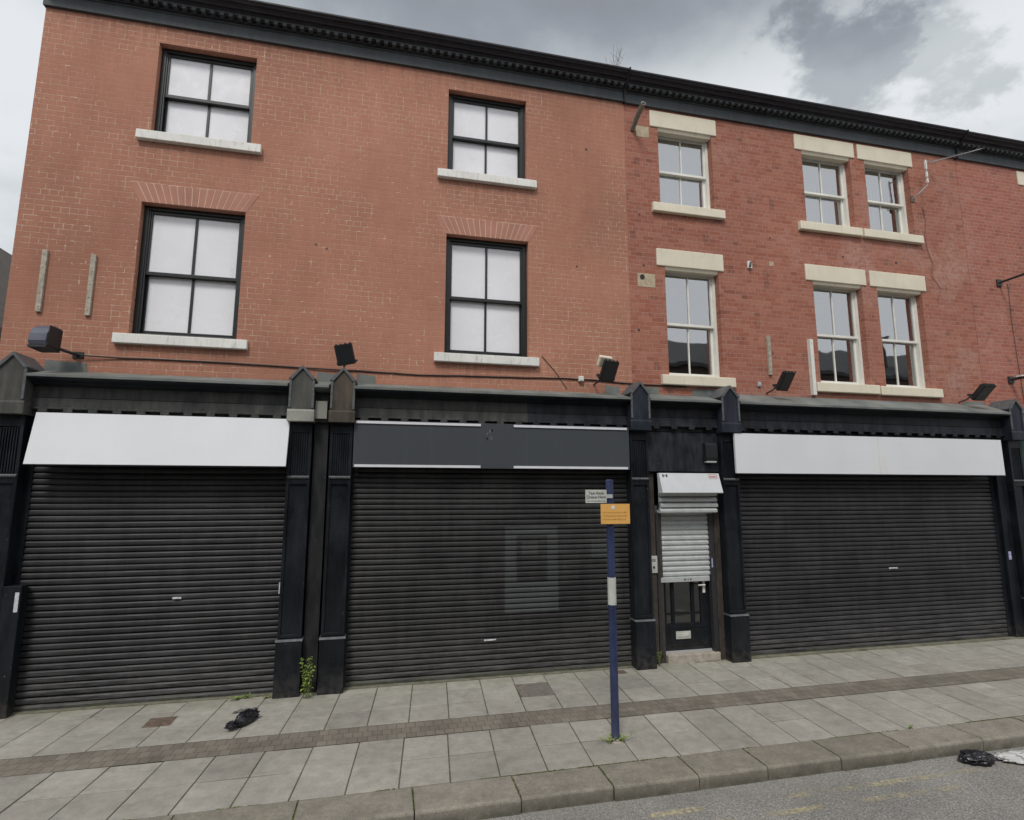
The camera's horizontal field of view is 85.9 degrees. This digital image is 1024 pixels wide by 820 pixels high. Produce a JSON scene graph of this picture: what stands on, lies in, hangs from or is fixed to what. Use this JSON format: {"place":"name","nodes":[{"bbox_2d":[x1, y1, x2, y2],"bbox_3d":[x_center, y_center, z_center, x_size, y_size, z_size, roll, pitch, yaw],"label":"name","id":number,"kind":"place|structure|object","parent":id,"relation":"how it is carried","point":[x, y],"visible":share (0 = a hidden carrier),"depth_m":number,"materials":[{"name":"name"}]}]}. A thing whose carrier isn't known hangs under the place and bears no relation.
{"place":"outdoors","nodes":[
{"label":"outdoors","id":0,"kind":"place"},
{"bbox_2d":[0,0,633,718],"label":"brick building","id":1,"kind":"structure","parent":0,"point":[202,178],"depth_m":7.74,"materials":[{"name":"red brick"}]},
{"bbox_2d":[35,249,48,311],"bbox_3d":[-6.095,-1.679,7.131,0.060,0.840,0.043,2,-8,-13],"label":"wall batten","id":2,"kind":"object","parent":1,"relation":"attached to","point":[42,280],"depth_m":7.12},
{"bbox_2d":[27,325,83,357],"bbox_3d":[-5.701,-0.859,6.879,0.254,0.309,0.580,-1,-8,6],"label":"floodlight","id":3,"kind":"object","parent":1,"relation":"attached to","point":[44,339],"visible":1,"depth_m":6.68,"materials":[{"name":"black plastic"}]},
{"bbox_2d":[84,254,96,315],"bbox_3d":[-5.554,-1.648,7.251,0.060,0.835,0.043,2,-8,-13],"label":"wall batten","id":4,"kind":"object","parent":1,"relation":"attached to","point":[90,285],"depth_m":7.24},
{"bbox_2d":[22,412,289,466],"bbox_3d":[-4.340,0.383,6.882,2.897,0.640,0.173,2,-8,-13],"label":"sign board","id":5,"kind":"object","parent":1,"relation":"attached to","point":[82,439],"visible":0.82,"depth_m":6.84,"materials":[{"name":"white paint"}]},
{"bbox_2d":[111,206,247,349],"bbox_3d":[-4.462,-1.831,7.641,1.630,2.010,0.327,2,-8,-13],"label":"window","id":6,"kind":"structure","parent":1,"relation":"in","point":[189,279],"depth_m":7.70,"materials":[{"name":"white glass"}]},
{"bbox_2d":[135,48,261,154],"bbox_3d":[-4.451,-4.486,8.027,1.610,1.545,0.327,2,-8,-13],"label":"window","id":7,"kind":"structure","parent":1,"relation":"in","point":[204,101],"depth_m":8.09,"materials":[{"name":"white glass"}]},
{"bbox_2d":[334,342,357,366],"bbox_3d":[-2.268,-0.738,7.638,0.289,0.332,0.458,0,-8,0],"label":"floodlight","id":8,"kind":"object","parent":1,"relation":"attached to","point":[344,353],"visible":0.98,"depth_m":7.46,"materials":[{"name":"black plastic"}]},
{"bbox_2d":[77,354,685,387],"bbox_3d":[-1.389,-0.543,8.038,8.711,0.070,0.058,2,-8,-13],"label":"cable","id":9,"kind":"object","parent":1,"relation":"attached to","point":[361,370],"visible":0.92,"depth_m":7.88,"materials":[{"name":"black plastic"}]},
{"bbox_2d":[437,94,536,189],"bbox_3d":[-0.409,-4.347,8.938,1.590,1.555,0.327,2,-8,-13],"label":"window","id":10,"kind":"structure","parent":1,"relation":"in","point":[486,138],"depth_m":9.01,"materials":[{"name":"white glass"}]},
{"bbox_2d":[434,237,539,366],"bbox_3d":[-0.396,-1.679,8.555,1.610,2.025,0.327,2,-8,-13],"label":"window","id":11,"kind":"structure","parent":1,"relation":"in","point":[486,286],"depth_m":8.63,"materials":[{"name":"white glass"}]},
{"bbox_2d":[352,420,629,469],"bbox_3d":[-0.188,0.517,7.866,4.005,0.640,0.061,2,-8,-13],"label":"sign board","id":12,"kind":"object","parent":1,"relation":"attached to","point":[394,444],"visible":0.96,"depth_m":7.81,"materials":[{"name":"grey metal"}]},
{"bbox_2d":[542,356,566,388],"bbox_3d":[0.659,-0.583,8.538,0.409,0.507,0.011,2,-8,-13],"label":"cable","id":13,"kind":"object","parent":1,"relation":"attached to","point":[555,371],"visible":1,"depth_m":8.54,"materials":[{"name":"metal"}]},
{"bbox_2d":[578,376,583,381],"bbox_3d":[1.078,-0.488,8.597,0.080,0.080,0.059,2,-8,-13],"label":"junction box","id":14,"kind":"object","parent":1,"relation":"attached to","point":[580,378],"visible":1,"depth_m":8.57,"materials":[{"name":"white plastic"}]},
{"bbox_2d":[593,355,618,384],"bbox_3d":[1.415,-0.615,8.454,0.295,0.398,0.530,2,-8,-13],"label":"floodlight","id":15,"kind":"object","parent":1,"relation":"attached to","point":[609,368],"visible":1,"depth_m":8.29,"materials":[{"name":"black plastic"}]},
{"bbox_2d":[605,45,623,65],"bbox_3d":[1.802,-6.067,9.699,0.357,0.693,0.216,-3,-9,19],"label":"bare shrub","id":16,"kind":"object","parent":1,"relation":"on","point":[619,54],"visible":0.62,"depth_m":9.68,"materials":[{"name":"grey plant"}]},
{"bbox_2d":[0,655,1022,819],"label":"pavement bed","id":17,"kind":"object","parent":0,"point":[448,756],"visible":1,"depth_m":5.67,"materials":[{"name":"grey concrete"}]},
{"bbox_2d":[0,666,1023,776],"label":"brick band","id":18,"kind":"object","parent":17,"relation":"on","point":[86,760],"visible":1,"depth_m":6.01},
{"bbox_2d":[0,639,1023,819],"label":"pavement","id":19,"kind":"structure","parent":0,"point":[326,772],"depth_m":5.96,"materials":[{"name":"concrete"}]},
{"bbox_2d":[141,716,177,727],"bbox_3d":[-3.898,3.464,6.094,0.280,0.026,0.260,2,-8,-13],"label":"access cover","id":20,"kind":"object","parent":19,"relation":"on","point":[160,721],"visible":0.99,"depth_m":6.08,"materials":[{"name":"metal"}]},
{"bbox_2d":[228,693,253,698],"bbox_3d":[-3.324,3.524,6.758,0.290,0.064,0.150,6,-10,-34],"label":"weed","id":21,"kind":"object","parent":19,"relation":"on","point":[242,696],"visible":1,"depth_m":6.77,"materials":[{"name":"green plant"}]},
{"bbox_2d":[224,709,259,729],"bbox_3d":[-2.949,3.375,6.018,0.153,0.138,0.455,-2,-8,12],"label":"bin bag","id":22,"kind":"object","parent":19,"relation":"on","point":[246,717],"visible":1,"depth_m":5.98,"materials":[{"name":"black plastic"}]},
{"bbox_2d":[233,707,257,712],"bbox_3d":[-3.101,3.490,6.394,0.285,0.014,0.090,3,-9,-21],"label":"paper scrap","id":23,"kind":"object","parent":19,"relation":"on","point":[241,710],"visible":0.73,"depth_m":6.40,"materials":[{"name":"beige paper"}]},
{"bbox_2d":[299,658,314,698],"bbox_3d":[-2.539,3.304,6.800,0.213,0.508,0.141,2,-8,-13],"label":"weed","id":24,"kind":"object","parent":19,"relation":"on","point":[305,687],"visible":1,"depth_m":6.79,"materials":[{"name":"green plant"}]},
{"bbox_2d":[33,659,1023,819],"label":"moss","id":25,"kind":"object","parent":19,"relation":"on","point":[413,797],"visible":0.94,"depth_m":5.16,"materials":[{"name":"green plant"}]},
{"bbox_2d":[514,682,555,696],"bbox_3d":[0.288,3.610,7.093,0.436,0.026,0.458,2,-8,-13],"label":"access cover","id":26,"kind":"object","parent":19,"relation":"on","point":[534,689],"visible":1,"depth_m":7.08,"materials":[{"name":"grey metal"}]},
{"bbox_2d":[605,479,622,743],"bbox_3d":[1.063,2.086,5.829,0.150,2.682,0.150,2,-8,-13],"label":"sign post","id":27,"kind":"object","parent":19,"relation":"on","point":[613,652],"visible":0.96,"depth_m":5.77,"materials":[{"name":"metal"}]},
{"bbox_2d":[585,490,612,502],"bbox_3d":[0.936,0.930,5.921,0.312,0.140,0.020,2,-8,-13],"label":"sign plate","id":28,"kind":"object","parent":27,"relation":"attached to","point":[596,496],"visible":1,"depth_m":5.91,"materials":[{"name":"white metal"}]},
{"bbox_2d":[601,504,629,523],"bbox_3d":[1.113,1.118,5.920,0.335,0.212,0.008,2,-8,-13],"label":"sign plate","id":29,"kind":"object","parent":27,"relation":"attached to","point":[615,513],"visible":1,"depth_m":5.92,"materials":[{"name":"orange plastic"}]},
{"bbox_2d":[598,733,632,742],"bbox_3d":[1.064,3.353,5.623,0.386,0.082,0.160,2,-8,-13],"label":"weed","id":30,"kind":"object","parent":19,"relation":"on","point":[611,738],"visible":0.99,"depth_m":5.61,"materials":[{"name":"green plant"}]},
{"bbox_2d":[609,670,626,673],"bbox_3d":[1.498,3.707,7.757,0.230,0.026,0.140,2,-8,-13],"label":"access cover","id":31,"kind":"object","parent":19,"relation":"on","point":[622,672],"visible":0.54,"depth_m":7.75,"materials":[{"name":"metal"}]},
{"bbox_2d":[657,651,661,665],"bbox_3d":[2.151,3.632,8.037,0.079,0.217,0.071,-4,-9,24],"label":"weed","id":32,"kind":"object","parent":19,"relation":"on","point":[659,658],"visible":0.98,"depth_m":8.03,"materials":[{"name":"green plant"}]},
{"bbox_2d":[621,69,1023,669],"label":"brick building","id":33,"kind":"structure","parent":19,"relation":"on","point":[724,184],"depth_m":9.54,"materials":[{"name":"brick"}]},
{"bbox_2d":[630,101,645,130],"bbox_3d":[2.129,-4.967,9.314,0.092,0.292,0.446,2,-9,-15],"label":"pipe bracket","id":34,"kind":"object","parent":33,"relation":"attached to","point":[638,115],"visible":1,"depth_m":9.29,"materials":[{"name":"black plastic"}]},
{"bbox_2d":[636,125,648,137],"bbox_3d":[2.258,-4.821,9.528,0.240,0.205,0.008,2,-8,-13],"label":"cement patch","id":35,"kind":"object","parent":33,"relation":"attached to","point":[642,131],"visible":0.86,"depth_m":9.52,"materials":[{"name":"beige concrete"}]},
{"bbox_2d":[637,273,654,287],"bbox_3d":[2.231,-2.155,9.132,0.315,0.235,0.016,2,-8,-13],"label":"wall vent","id":36,"kind":"object","parent":33,"relation":"attached to","point":[645,280],"depth_m":9.13,"materials":[{"name":"beige plastic"}]},
{"bbox_2d":[652,556,657,572],"bbox_3d":[2.133,2.327,8.283,0.120,0.250,0.030,2,-8,-13],"label":"intercom","id":37,"kind":"object","parent":33,"relation":"attached to","point":[654,565],"visible":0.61,"depth_m":8.28,"materials":[{"name":"white plastic"}]},
{"bbox_2d":[654,505,711,653],"bbox_3d":[2.640,2.687,8.781,0.920,2.300,0.676,2,-8,-13],"label":"door","id":38,"kind":"structure","parent":33,"relation":"in","point":[686,604],"depth_m":8.48,"materials":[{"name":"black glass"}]},
{"bbox_2d":[649,110,725,220],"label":"window","id":39,"kind":"structure","parent":33,"relation":"in","point":[682,140],"depth_m":9.84,"materials":[{"name":"glass"}]},
{"bbox_2d":[656,248,735,387],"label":"window","id":40,"kind":"structure","parent":33,"relation":"in","point":[693,355],"depth_m":9.69,"materials":[{"name":"glass"}]},
{"bbox_2d":[702,443,717,462],"bbox_3d":[3.115,0.674,8.651,0.200,0.312,0.100,2,-8,-13],"label":"alarm box","id":41,"kind":"object","parent":33,"relation":"attached to","point":[710,454],"visible":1,"depth_m":8.61,"materials":[{"name":"black plastic"}]},
{"bbox_2d":[747,261,751,268],"bbox_3d":[4.159,-2.544,9.601,0.085,0.130,0.068,2,-8,-13],"label":"wall fitting","id":42,"kind":"object","parent":33,"relation":"attached to","point":[749,264],"depth_m":9.60,"materials":[{"name":"white plastic"}]},
{"bbox_2d":[766,336,772,374],"bbox_3d":[4.420,-0.940,9.444,0.060,0.690,0.043,2,-8,-13],"label":"wall batten","id":43,"kind":"object","parent":33,"relation":"attached to","point":[769,355],"depth_m":9.43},
{"bbox_2d":[766,371,796,393],"bbox_3d":[4.451,-0.454,9.133,0.232,0.305,0.525,2,-8,-13],"label":"floodlight","id":44,"kind":"object","parent":33,"relation":"attached to","point":[784,382],"visible":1,"depth_m":8.98,"materials":[{"name":"black metal"}]},
{"bbox_2d":[807,339,816,394],"bbox_3d":[5.229,-0.747,9.584,0.068,0.990,0.078,2,-8,-13],"label":"wall batten","id":45,"kind":"object","parent":33,"relation":"attached to","point":[811,363],"depth_m":9.56,"materials":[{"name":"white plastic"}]},
{"bbox_2d":[793,134,862,237],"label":"window","id":46,"kind":"structure","parent":33,"relation":"in","point":[823,160],"depth_m":10.49,"materials":[{"name":"glass"}]},
{"bbox_2d":[804,264,880,394],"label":"window","id":47,"kind":"structure","parent":33,"relation":"in","point":[834,288],"depth_m":10.20,"materials":[{"name":"glass"}]},
{"bbox_2d":[733,433,1005,475],"bbox_3d":[6.115,0.767,9.215,5.385,0.637,0.048,2,-8,-13],"label":"sign board","id":48,"kind":"object","parent":33,"relation":"attached to","point":[801,454],"visible":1,"depth_m":9.14,"materials":[{"name":"white plastic"}]},
{"bbox_2d":[856,144,923,244],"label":"window","id":49,"kind":"structure","parent":33,"relation":"in","point":[884,168],"depth_m":10.79,"materials":[{"name":"glass"}]},
{"bbox_2d":[869,271,943,397],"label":"window","id":50,"kind":"structure","parent":33,"relation":"in","point":[897,293],"depth_m":10.46,"materials":[{"name":"glass"}]},
{"bbox_2d":[922,207,940,300],"bbox_3d":[8.095,-3.008,10.599,0.257,1.902,0.007,2,-8,-13],"label":"cable","id":51,"kind":"object","parent":33,"relation":"attached to","point":[928,252],"visible":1,"depth_m":10.59,"materials":[{"name":"metal"}]},
{"bbox_2d":[910,148,982,201],"bbox_3d":[8.330,-4.468,10.611,1.205,0.833,0.350,-3,-9,18],"label":"tv aerial","id":52,"kind":"object","parent":33,"relation":"attached to","point":[927,181],"visible":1,"depth_m":10.59,"materials":[{"name":"white metal"}]},
{"bbox_2d":[958,383,995,402],"bbox_3d":[8.449,-0.302,10.018,0.288,0.281,0.551,2,-8,-13],"label":"floodlight","id":53,"kind":"object","parent":33,"relation":"attached to","point":[983,391],"visible":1,"depth_m":9.87,"materials":[{"name":"black metal"}]},
{"bbox_2d":[955,131,1023,465],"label":"brick building","id":54,"kind":"structure","parent":19,"relation":"on","point":[990,177],"depth_m":10.98,"materials":[{"name":"brick"}]},
{"bbox_2d":[961,171,1023,302],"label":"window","id":55,"kind":"structure","parent":54,"relation":"in","point":[1020,175],"depth_m":11.42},
{"bbox_2d":[996,273,1023,286],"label":"iron bracket","id":56,"kind":"object","parent":54,"relation":"attached to","point":[999,282],"visible":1,"depth_m":10.78,"materials":[{"name":"black metal"}]},
{"bbox_2d":[1007,375,1023,382],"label":"iron bracket","id":57,"kind":"object","parent":54,"relation":"attached to","point":[1011,379],"visible":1,"depth_m":10.54,"materials":[{"name":"white metal"}]},
{"bbox_2d":[1008,286,1023,397],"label":"cable","id":58,"kind":"object","parent":54,"relation":"attached to","point":[1014,341],"visible":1,"depth_m":10.76,"materials":[{"name":"metal"}]},
{"bbox_2d":[0,0,1023,254],"label":"sky","id":59,"kind":"structure","parent":0,"point":[959,64],"materials":[{"name":"grey"}]},
{"bbox_2d":[483,747,1023,819],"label":"road","id":60,"kind":"structure","parent":0,"point":[949,788],"depth_m":4.79,"materials":[{"name":"grey asphalt"}]},
{"bbox_2d":[135,716,1023,819],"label":"kerb","id":61,"kind":"structure","parent":60,"relation":"on","point":[482,799],"depth_m":4.93,"materials":[{"name":"concrete"}]},
{"bbox_2d":[648,769,964,817],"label":"yellow lines","id":62,"kind":"object","parent":60,"relation":"on","point":[798,809],"visible":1,"depth_m":4.63,"materials":[{"name":"paint"}]},
{"bbox_2d":[958,749,996,766],"bbox_3d":[4.599,3.430,5.443,0.357,0.110,0.214,-1,-8,8],"label":"bin bag","id":63,"kind":"object","parent":60,"relation":"on","point":[973,757],"visible":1,"depth_m":5.39,"materials":[{"name":"black plastic"}]},
{"bbox_2d":[994,750,1023,763],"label":"plastic film","id":64,"kind":"object","parent":60,"relation":"on","point":[1017,756],"visible":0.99,"depth_m":5.47,"materials":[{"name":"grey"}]},
{"label":"ground","id":65,"kind":"structure","parent":0,"visible":0},
{"bbox_2d":[0,248,11,338],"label":"brick building","id":66,"kind":"structure","parent":65,"relation":"on","point":[5,260],"depth_m":22.51,"materials":[{"name":"grey tile"}]}
]}

